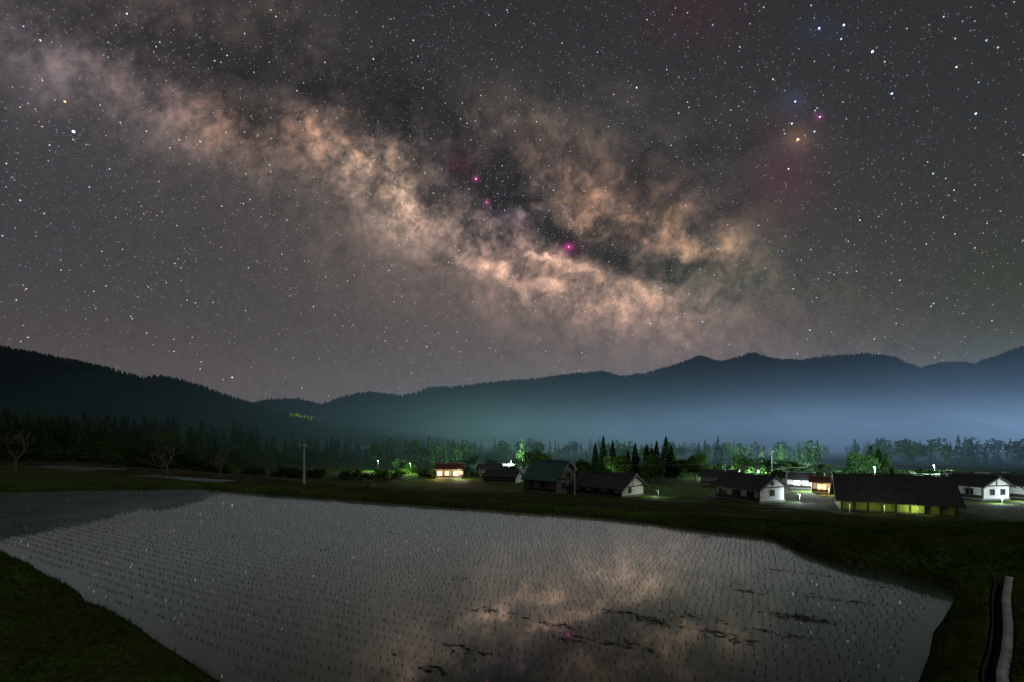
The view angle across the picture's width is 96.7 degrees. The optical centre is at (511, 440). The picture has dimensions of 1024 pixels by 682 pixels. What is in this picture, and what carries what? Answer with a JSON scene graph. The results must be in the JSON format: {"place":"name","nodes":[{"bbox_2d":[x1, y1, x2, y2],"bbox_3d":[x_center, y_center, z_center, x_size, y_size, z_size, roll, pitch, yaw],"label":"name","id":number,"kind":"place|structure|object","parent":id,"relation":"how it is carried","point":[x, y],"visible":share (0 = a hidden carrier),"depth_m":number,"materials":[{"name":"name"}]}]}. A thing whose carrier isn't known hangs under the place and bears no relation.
{"place":"outdoors","nodes":[
{"label":"outdoors","id":0,"kind":"place"},
{"bbox_2d":[24,465,124,470],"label":"flooded field","id":1,"kind":"structure","parent":0,"point":[85,468],"depth_m":69.24,"materials":[{"name":"white liquid"}]},
{"bbox_2d":[133,475,240,481],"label":"flooded field","id":2,"kind":"structure","parent":0,"point":[195,479],"depth_m":52.56,"materials":[{"name":"white liquid"}]},
{"bbox_2d":[0,347,449,456],"bbox_3d":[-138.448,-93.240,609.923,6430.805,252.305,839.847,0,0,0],"label":"forested hill","id":3,"kind":"structure","parent":0,"point":[22,397],"depth_m":576.66,"materials":[{"name":"green plant"}]},
{"bbox_2d":[0,345,506,459],"bbox_3d":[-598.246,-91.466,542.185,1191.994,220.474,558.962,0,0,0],"label":"hillside forest","id":4,"kind":"object","parent":3,"relation":"on","point":[344,430],"visible":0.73,"depth_m":580.65,"materials":[{"name":"green plant"}]},
{"bbox_2d":[0,488,955,681],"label":"paddy water","id":5,"kind":"structure","parent":0,"point":[907,661],"depth_m":9.61,"materials":[{"name":"white liquid"}]},
{"bbox_2d":[0,488,931,681],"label":"rice seedlings","id":6,"kind":"object","parent":5,"relation":"on","point":[168,497],"visible":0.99,"depth_m":11.84,"materials":[{"name":"green plant"}]},
{"bbox_2d":[251,511,894,675],"bbox_3d":[-2.695,3.186,12.450,22.802,0.015,11.039,0,0,16],"label":"straw debris","id":7,"kind":"object","parent":5,"relation":"on","point":[800,615],"visible":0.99,"depth_m":7.95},
{"bbox_2d":[0,0,1023,403],"bbox_3d":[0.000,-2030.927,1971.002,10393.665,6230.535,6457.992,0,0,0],"label":"sky","id":8,"kind":"structure","parent":0,"point":[762,184],"depth_m":3940.76,"materials":[{"name":"grey"}]},
{"bbox_2d":[0,0,1023,401],"bbox_3d":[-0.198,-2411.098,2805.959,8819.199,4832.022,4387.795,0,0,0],"label":"stars","id":9,"kind":"object","parent":8,"relation":"in","point":[478,192],"visible":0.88,"depth_m":3831.55,"materials":[{"name":"white"}]},
{"bbox_2d":[0,449,1023,681],"bbox_3d":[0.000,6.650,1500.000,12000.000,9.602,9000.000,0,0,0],"label":"ground","id":10,"kind":"structure","parent":0,"point":[687,494],"depth_m":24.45,"materials":[{"name":"green plant"}]},
{"bbox_2d":[0,430,36,470],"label":"bare tree","id":11,"kind":"object","parent":10,"relation":"on","point":[15,460],"visible":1,"depth_m":45.92,"materials":[{"name":"brown plant"}]},
{"bbox_2d":[135,445,182,474],"bbox_3d":[-47.803,2.657,61.839,3.881,4.246,5.589,0,0,0],"label":"bare tree","id":12,"kind":"object","parent":10,"relation":"on","point":[163,462],"visible":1,"depth_m":62.20,"materials":[{"name":"brown plant"}]},
{"bbox_2d":[0,408,423,467],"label":"cedar forest","id":13,"kind":"object","parent":10,"relation":"on","point":[140,442],"visible":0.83,"depth_m":171.96,"materials":[{"name":"green plant"}]},
{"bbox_2d":[204,449,230,476],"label":"bare tree","id":14,"kind":"object","parent":10,"relation":"on","point":[219,461],"visible":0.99,"depth_m":70.09,"materials":[{"name":"brown plant"}]},
{"bbox_2d":[255,458,270,479],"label":"bare tree","id":15,"kind":"object","parent":10,"relation":"on","point":[261,465],"visible":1,"depth_m":77.40,"materials":[{"name":"brown plant"}]},
{"bbox_2d":[0,448,589,479],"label":"shrubs","id":16,"kind":"object","parent":10,"relation":"on","point":[35,454],"visible":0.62,"depth_m":107.01,"materials":[{"name":"green plant"}]},
{"bbox_2d":[299,444,306,483],"bbox_3d":[-25.593,3.112,55.972,1.300,5.568,0.346,0,0,23],"label":"utility pole","id":17,"kind":"object","parent":10,"relation":"on","point":[303,446],"visible":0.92,"depth_m":55.91,"materials":[{"name":"wood"}]},
{"bbox_2d":[392,459,406,468],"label":"broadleaf tree","id":18,"kind":"object","parent":10,"relation":"on","point":[399,463],"visible":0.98,"depth_m":174.46,"materials":[{"name":"green plant"}]},
{"bbox_2d":[404,461,417,471],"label":"broadleaf tree","id":19,"kind":"object","parent":10,"relation":"on","point":[410,466],"visible":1,"depth_m":164.09,"materials":[{"name":"green plant"}]},
{"bbox_2d":[435,476,463,478],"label":"foundation","id":20,"kind":"object","parent":10,"relation":"on","point":[450,478],"visible":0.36,"depth_m":135.97,"materials":[{"name":"grey concrete"}]},
{"bbox_2d":[436,467,463,476],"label":"walls","id":21,"kind":"structure","parent":20,"relation":"on","point":[443,472],"depth_m":136.05,"materials":[{"name":"beige paint"}]},
{"bbox_2d":[435,465,465,477],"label":"timber trim","id":22,"kind":"structure","parent":20,"relation":"on","point":[452,476],"depth_m":135.94,"materials":[{"name":"brown wood"}]},
{"bbox_2d":[433,463,465,469],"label":"roof","id":23,"kind":"structure","parent":22,"relation":"on","point":[445,466],"depth_m":137.07,"materials":[{"name":"brown tile"}]},
{"bbox_2d":[458,452,480,466],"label":"broadleaf tree","id":24,"kind":"object","parent":10,"relation":"on","point":[474,459],"visible":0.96,"depth_m":189.23,"materials":[{"name":"green plant"}]},
{"bbox_2d":[484,458,498,463],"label":"broadleaf tree","id":25,"kind":"object","parent":10,"relation":"on","point":[490,460],"visible":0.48,"depth_m":177.23,"materials":[{"name":"green plant"}]},
{"bbox_2d":[484,480,522,482],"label":"foundation","id":26,"kind":"object","parent":10,"relation":"on","point":[502,482],"visible":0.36,"depth_m":122.56,"materials":[{"name":"grey concrete"}]},
{"bbox_2d":[484,473,521,481],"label":"walls","id":27,"kind":"structure","parent":26,"relation":"on","point":[518,478],"depth_m":122.38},
{"bbox_2d":[484,472,523,481],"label":"timber trim","id":28,"kind":"structure","parent":26,"relation":"on","point":[497,480],"depth_m":122.20,"materials":[{"name":"brown wood"}]},
{"bbox_2d":[481,469,523,477],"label":"roof","id":29,"kind":"structure","parent":28,"relation":"on","point":[498,473],"depth_m":123.30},
{"bbox_2d":[511,449,551,471],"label":"broadleaf tree","id":30,"kind":"object","parent":10,"relation":"on","point":[529,456],"visible":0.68,"depth_m":143.64,"materials":[{"name":"green plant"}]},
{"bbox_2d":[524,489,572,493],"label":"foundation","id":31,"kind":"object","parent":10,"relation":"on","point":[548,492],"visible":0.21,"depth_m":99.36,"materials":[{"name":"grey concrete"}]},
{"bbox_2d":[525,464,577,491],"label":"walls","id":32,"kind":"structure","parent":31,"relation":"on","point":[551,485],"depth_m":99.14,"materials":[{"name":"brown wood"}]},
{"bbox_2d":[524,463,578,491],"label":"timber trim","id":33,"kind":"structure","parent":31,"relation":"on","point":[541,489],"depth_m":99.50,"materials":[{"name":"brown wood"}]},
{"bbox_2d":[521,459,579,481],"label":"roof","id":34,"kind":"structure","parent":33,"relation":"on","point":[545,470],"depth_m":101.04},
{"bbox_2d":[571,460,577,494],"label":"utility pole","id":35,"kind":"object","parent":10,"relation":"on","point":[574,461],"visible":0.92,"depth_m":93.89,"materials":[{"name":"wood"}]},
{"bbox_2d":[579,461,977,473],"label":"power lines","id":36,"kind":"object","parent":35,"relation":"attached to","point":[765,467],"visible":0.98,"depth_m":106.55,"materials":[{"name":"black metal"}]},
{"bbox_2d":[573,459,591,472],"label":"broadleaf tree","id":37,"kind":"object","parent":10,"relation":"on","point":[583,465],"visible":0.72,"depth_m":148.13,"materials":[{"name":"green plant"}]},
{"bbox_2d":[590,442,598,471],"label":"cedar tree","id":38,"kind":"object","parent":10,"relation":"on","point":[595,459],"visible":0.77,"depth_m":145.43,"materials":[{"name":"green plant"}]},
{"bbox_2d":[595,436,608,472],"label":"cedar tree","id":39,"kind":"object","parent":10,"relation":"on","point":[602,454],"visible":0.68,"depth_m":141.41,"materials":[{"name":"green plant"}]},
{"bbox_2d":[567,470,649,497],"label":"farmhouse","id":40,"kind":"object","parent":10,"relation":"on","point":[614,484],"visible":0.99,"depth_m":93.98,"materials":[{"name":"white paint"}]},
{"bbox_2d":[605,440,616,472],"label":"cedar tree","id":41,"kind":"object","parent":10,"relation":"on","point":[612,451],"visible":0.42,"depth_m":139.63,"materials":[{"name":"green plant"}]},
{"bbox_2d":[603,454,634,473],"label":"broadleaf tree","id":42,"kind":"object","parent":10,"relation":"on","point":[613,466],"visible":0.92,"depth_m":130.31,"materials":[{"name":"green plant"}]},
{"bbox_2d":[629,443,643,477],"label":"cedar tree","id":43,"kind":"object","parent":10,"relation":"on","point":[635,459],"visible":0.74,"depth_m":137.26,"materials":[{"name":"green plant"}]},
{"bbox_2d":[642,444,650,476],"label":"cedar tree","id":44,"kind":"object","parent":10,"relation":"on","point":[646,452],"visible":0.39,"depth_m":142.65,"materials":[{"name":"green plant"}]},
{"bbox_2d":[637,453,665,480],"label":"broadleaf tree","id":45,"kind":"object","parent":10,"relation":"on","point":[650,469],"visible":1,"depth_m":127.18,"materials":[{"name":"green plant"}]},
{"bbox_2d":[652,441,659,477],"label":"cedar tree","id":46,"kind":"object","parent":10,"relation":"on","point":[656,450],"visible":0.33,"depth_m":140.68,"materials":[{"name":"green plant"}]},
{"bbox_2d":[657,436,671,477],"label":"cedar tree","id":47,"kind":"object","parent":10,"relation":"on","point":[665,449],"visible":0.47,"depth_m":138.49,"materials":[{"name":"green plant"}]},
{"bbox_2d":[664,445,677,478],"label":"cedar tree","id":48,"kind":"object","parent":10,"relation":"on","point":[671,456],"visible":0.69,"depth_m":136.49,"materials":[{"name":"green plant"}]},
{"bbox_2d":[667,459,687,478],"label":"broadleaf tree","id":49,"kind":"object","parent":10,"relation":"on","point":[678,472],"visible":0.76,"depth_m":132.94,"materials":[{"name":"green plant"}]},
{"bbox_2d":[675,453,713,480],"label":"broadleaf tree","id":50,"kind":"object","parent":10,"relation":"on","point":[698,466],"visible":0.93,"depth_m":126.78,"materials":[{"name":"green plant"}]},
{"bbox_2d":[368,435,1023,466],"bbox_3d":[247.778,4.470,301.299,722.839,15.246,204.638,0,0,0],"label":"valley trees","id":51,"kind":"object","parent":10,"relation":"on","point":[907,451],"visible":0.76,"depth_m":238.72,"materials":[{"name":"green plant"}]},
{"bbox_2d":[713,464,734,469],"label":"broadleaf tree","id":52,"kind":"object","parent":10,"relation":"on","point":[719,466],"visible":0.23,"depth_m":136.13,"materials":[{"name":"green plant"}]},
{"bbox_2d":[729,454,755,471],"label":"broadleaf tree","id":53,"kind":"object","parent":10,"relation":"on","point":[738,460],"visible":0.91,"depth_m":148.60,"materials":[{"name":"green plant"}]},
{"bbox_2d":[710,471,791,503],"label":"white farmhouse","id":54,"kind":"object","parent":10,"relation":"on","point":[754,487],"visible":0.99,"depth_m":84.89,"materials":[{"name":"paint"}]},
{"bbox_2d":[719,488,724,493],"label":"window","id":55,"kind":"structure","parent":54,"relation":"in","point":[721,490],"depth_m":89.38,"materials":[{"name":"black glass"}]},
{"bbox_2d":[732,490,739,495],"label":"window","id":56,"kind":"structure","parent":54,"relation":"in","point":[733,491],"depth_m":86.67,"materials":[{"name":"black glass"}]},
{"bbox_2d":[747,491,752,497],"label":"window","id":57,"kind":"structure","parent":54,"relation":"in","point":[749,494],"depth_m":83.94,"materials":[{"name":"black glass"}]},
{"bbox_2d":[743,466,765,474],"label":"broadleaf tree","id":58,"kind":"object","parent":10,"relation":"on","point":[748,470],"visible":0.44,"depth_m":134.55,"materials":[{"name":"green plant"}]},
{"bbox_2d":[753,457,780,470],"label":"broadleaf tree","id":59,"kind":"object","parent":10,"relation":"on","point":[766,463],"visible":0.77,"depth_m":157.78,"materials":[{"name":"green plant"}]},
{"bbox_2d":[765,469,785,479],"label":"broadleaf tree","id":60,"kind":"object","parent":10,"relation":"on","point":[780,473],"visible":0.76,"depth_m":123.58,"materials":[{"name":"green plant"}]},
{"bbox_2d":[775,459,806,470],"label":"broadleaf tree","id":61,"kind":"object","parent":10,"relation":"on","point":[789,465],"visible":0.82,"depth_m":148.89,"materials":[{"name":"green plant"}]},
{"bbox_2d":[795,468,814,472],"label":"broadleaf tree","id":62,"kind":"object","parent":10,"relation":"on","point":[803,470],"visible":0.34,"depth_m":134.02,"materials":[{"name":"green plant"}]},
{"bbox_2d":[807,464,832,474],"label":"broadleaf tree","id":63,"kind":"object","parent":10,"relation":"on","point":[822,470],"visible":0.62,"depth_m":148.91,"materials":[{"name":"green plant"}]},
{"bbox_2d":[843,453,852,471],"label":"cedar tree","id":64,"kind":"object","parent":10,"relation":"on","point":[844,470],"visible":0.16,"depth_m":152.18,"materials":[{"name":"green plant"}]},
{"bbox_2d":[845,452,881,473],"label":"broadleaf tree","id":65,"kind":"object","parent":10,"relation":"on","point":[869,461],"visible":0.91,"depth_m":139.21,"materials":[{"name":"green plant"}]},
{"bbox_2d":[865,445,874,468],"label":"cedar tree","id":66,"kind":"object","parent":10,"relation":"on","point":[870,449],"visible":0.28,"depth_m":154.80,"materials":[{"name":"green plant"}]},
{"bbox_2d":[872,446,882,472],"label":"cedar tree","id":67,"kind":"object","parent":10,"relation":"on","point":[878,455],"visible":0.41,"depth_m":149.42,"materials":[{"name":"green plant"}]},
{"bbox_2d":[877,451,891,474],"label":"cedar tree","id":68,"kind":"object","parent":10,"relation":"on","point":[885,466],"visible":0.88,"depth_m":145.49,"materials":[{"name":"green plant"}]},
{"bbox_2d":[889,466,895,474],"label":"cedar tree","id":69,"kind":"object","parent":10,"relation":"on","point":[891,469],"visible":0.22,"depth_m":104.84,"materials":[{"name":"green plant"}]},
{"bbox_2d":[829,472,965,515],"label":"barn","id":70,"kind":"structure","parent":10,"relation":"on","point":[929,495],"depth_m":72.05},
{"bbox_2d":[894,470,909,473],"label":"broadleaf tree","id":71,"kind":"object","parent":10,"relation":"on","point":[905,472],"visible":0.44,"depth_m":138.87,"materials":[{"name":"green plant"}]},
{"bbox_2d":[914,468,939,473],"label":"broadleaf tree","id":72,"kind":"object","parent":10,"relation":"on","point":[919,471],"visible":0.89,"depth_m":149.29,"materials":[{"name":"green plant"}]},
{"bbox_2d":[962,497,1010,500],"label":"foundation","id":73,"kind":"object","parent":10,"relation":"on","point":[986,499],"visible":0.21,"depth_m":86.87,"materials":[{"name":"grey concrete"}]},
{"bbox_2d":[958,479,1008,498],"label":"walls","id":74,"kind":"structure","parent":73,"relation":"on","point":[978,491],"depth_m":86.74,"materials":[{"name":"white paint"}]},
{"bbox_2d":[965,488,972,493],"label":"window","id":75,"kind":"structure","parent":74,"relation":"in","point":[970,491],"depth_m":88.31,"materials":[{"name":"black glass"}]},
{"bbox_2d":[961,477,1015,498],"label":"timber trim","id":76,"kind":"structure","parent":73,"relation":"on","point":[973,496],"depth_m":86.67,"materials":[{"name":"wood"}]},
{"bbox_2d":[948,472,1015,487],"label":"roof","id":77,"kind":"structure","parent":76,"relation":"on","point":[975,480],"depth_m":88.43,"materials":[{"name":"grey tile"}]},
{"bbox_2d":[982,576,1013,681],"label":"concrete channel","id":78,"kind":"object","parent":10,"relation":"on","point":[997,665],"visible":0.96,"depth_m":6.91,"materials":[{"name":"grey concrete"}]},
{"bbox_2d":[1006,473,1023,489],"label":"bare tree","id":79,"kind":"object","parent":10,"relation":"on","point":[1016,481],"visible":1,"depth_m":61.80,"materials":[{"name":"brown plant"}]},
{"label":"foundation","id":80,"kind":"object","parent":10,"relation":"on","visible":0},
{"bbox_2d":[1010,486,1023,497],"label":"walls","id":81,"kind":"structure","parent":80,"relation":"on","point":[1017,490],"depth_m":89.01,"materials":[{"name":"white paint"}]},
{"bbox_2d":[1010,493,1023,496],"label":"timber trim","id":82,"kind":"structure","parent":80,"relation":"on","point":[1016,495],"depth_m":88.97,"materials":[{"name":"brown wood"}]},
{"bbox_2d":[989,472,1023,486],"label":"roof","id":83,"kind":"structure","parent":82,"relation":"on","point":[1008,476],"depth_m":90.75,"materials":[{"name":"grey tile"}]},
{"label":"foundation","id":84,"kind":"object","parent":10,"relation":"on","visible":0},
{"bbox_2d":[787,480,810,487],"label":"walls","id":85,"kind":"structure","parent":84,"relation":"on","point":[806,483],"depth_m":106.23,"materials":[{"name":"white paint"}]},
{"bbox_2d":[787,481,810,487],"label":"timber trim","id":86,"kind":"structure","parent":84,"relation":"on","point":[801,486],"depth_m":106.41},
{"bbox_2d":[783,471,824,480],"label":"roof","id":87,"kind":"structure","parent":86,"relation":"on","point":[795,475],"depth_m":107.59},
{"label":"foundation","id":88,"kind":"object","parent":10,"relation":"on","visible":0},
{"bbox_2d":[812,483,829,491],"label":"timber trim","id":89,"kind":"structure","parent":88,"relation":"on","point":[821,490],"depth_m":98.33,"materials":[{"name":"brown wood"}]},
{"bbox_2d":[809,475,830,483],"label":"roof","id":90,"kind":"structure","parent":89,"relation":"on","point":[818,479],"depth_m":99.15,"materials":[{"name":"brown tile"}]},
{"bbox_2d":[813,483,830,491],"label":"walls","id":91,"kind":"structure","parent":88,"relation":"on","point":[815,485],"depth_m":98.58,"materials":[{"name":"white paint"}]},
{"bbox_2d":[818,484,825,489],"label":"window","id":92,"kind":"structure","parent":91,"relation":"in","point":[823,487],"depth_m":98.24,"materials":[{"name":"yellow glass"}]},
{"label":"foundation","id":93,"kind":"object","parent":10,"relation":"on","visible":0},
{"bbox_2d":[702,477,716,483],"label":"walls","id":94,"kind":"structure","parent":93,"relation":"on","point":[708,479],"depth_m":116.76,"materials":[{"name":"grey"}]},
{"bbox_2d":[701,471,739,483],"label":"timber trim","id":95,"kind":"structure","parent":93,"relation":"on","point":[708,482],"depth_m":116.92,"materials":[{"name":"wood"}]},
{"bbox_2d":[698,468,739,477],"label":"roof","id":96,"kind":"structure","parent":95,"relation":"on","point":[707,472],"depth_m":117.23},
{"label":"foundation","id":97,"kind":"object","parent":10,"relation":"on","visible":0},
{"bbox_2d":[357,441,375,445],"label":"walls","id":98,"kind":"structure","parent":97,"relation":"on","point":[364,444],"depth_m":325.46,"materials":[{"name":"grey"}]},
{"bbox_2d":[253,362,969,412],"bbox_3d":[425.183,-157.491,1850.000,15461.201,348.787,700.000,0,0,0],"label":"distant hill","id":99,"kind":"structure","parent":0,"point":[295,403],"depth_m":1870.60,"materials":[{"name":"black"}]},
{"bbox_2d":[254,396,319,412],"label":"distant forest","id":100,"kind":"object","parent":99,"relation":"on","point":[296,409],"visible":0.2,"depth_m":1864.15,"materials":[{"name":"green plant"}]},
{"bbox_2d":[299,348,1023,451],"bbox_3d":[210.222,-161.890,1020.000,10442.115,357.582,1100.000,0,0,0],"label":"mountain range","id":101,"kind":"structure","parent":0,"point":[867,413],"depth_m":715.88,"materials":[{"name":"blue"}]},
{"bbox_2d":[294,346,1023,425],"bbox_3d":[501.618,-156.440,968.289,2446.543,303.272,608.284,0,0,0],"label":"mountain forest","id":102,"kind":"object","parent":101,"relation":"on","point":[612,386],"visible":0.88,"depth_m":913.44,"materials":[{"name":"green"}]},
{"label":"timber trim","id":103,"kind":"object","parent":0,"visible":0},
{"bbox_2d":[973,472,1018,475],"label":"roof","id":104,"kind":"structure","parent":103,"relation":"on","point":[990,473],"depth_m":109.75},
{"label":"timber trim","id":105,"kind":"object","parent":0,"visible":0},
{"bbox_2d":[941,470,984,474],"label":"roof","id":106,"kind":"structure","parent":105,"relation":"on","point":[948,472],"depth_m":117.90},
{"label":"timber trim","id":107,"kind":"object","parent":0,"visible":0},
{"bbox_2d":[476,463,503,469],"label":"roof","id":108,"kind":"structure","parent":107,"relation":"on","point":[481,466],"depth_m":148.31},
{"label":"timber trim","id":109,"kind":"object","parent":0,"visible":0},
{"bbox_2d":[357,439,376,442],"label":"roof","id":110,"kind":"structure","parent":109,"relation":"on","point":[365,440],"depth_m":327.77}
]}

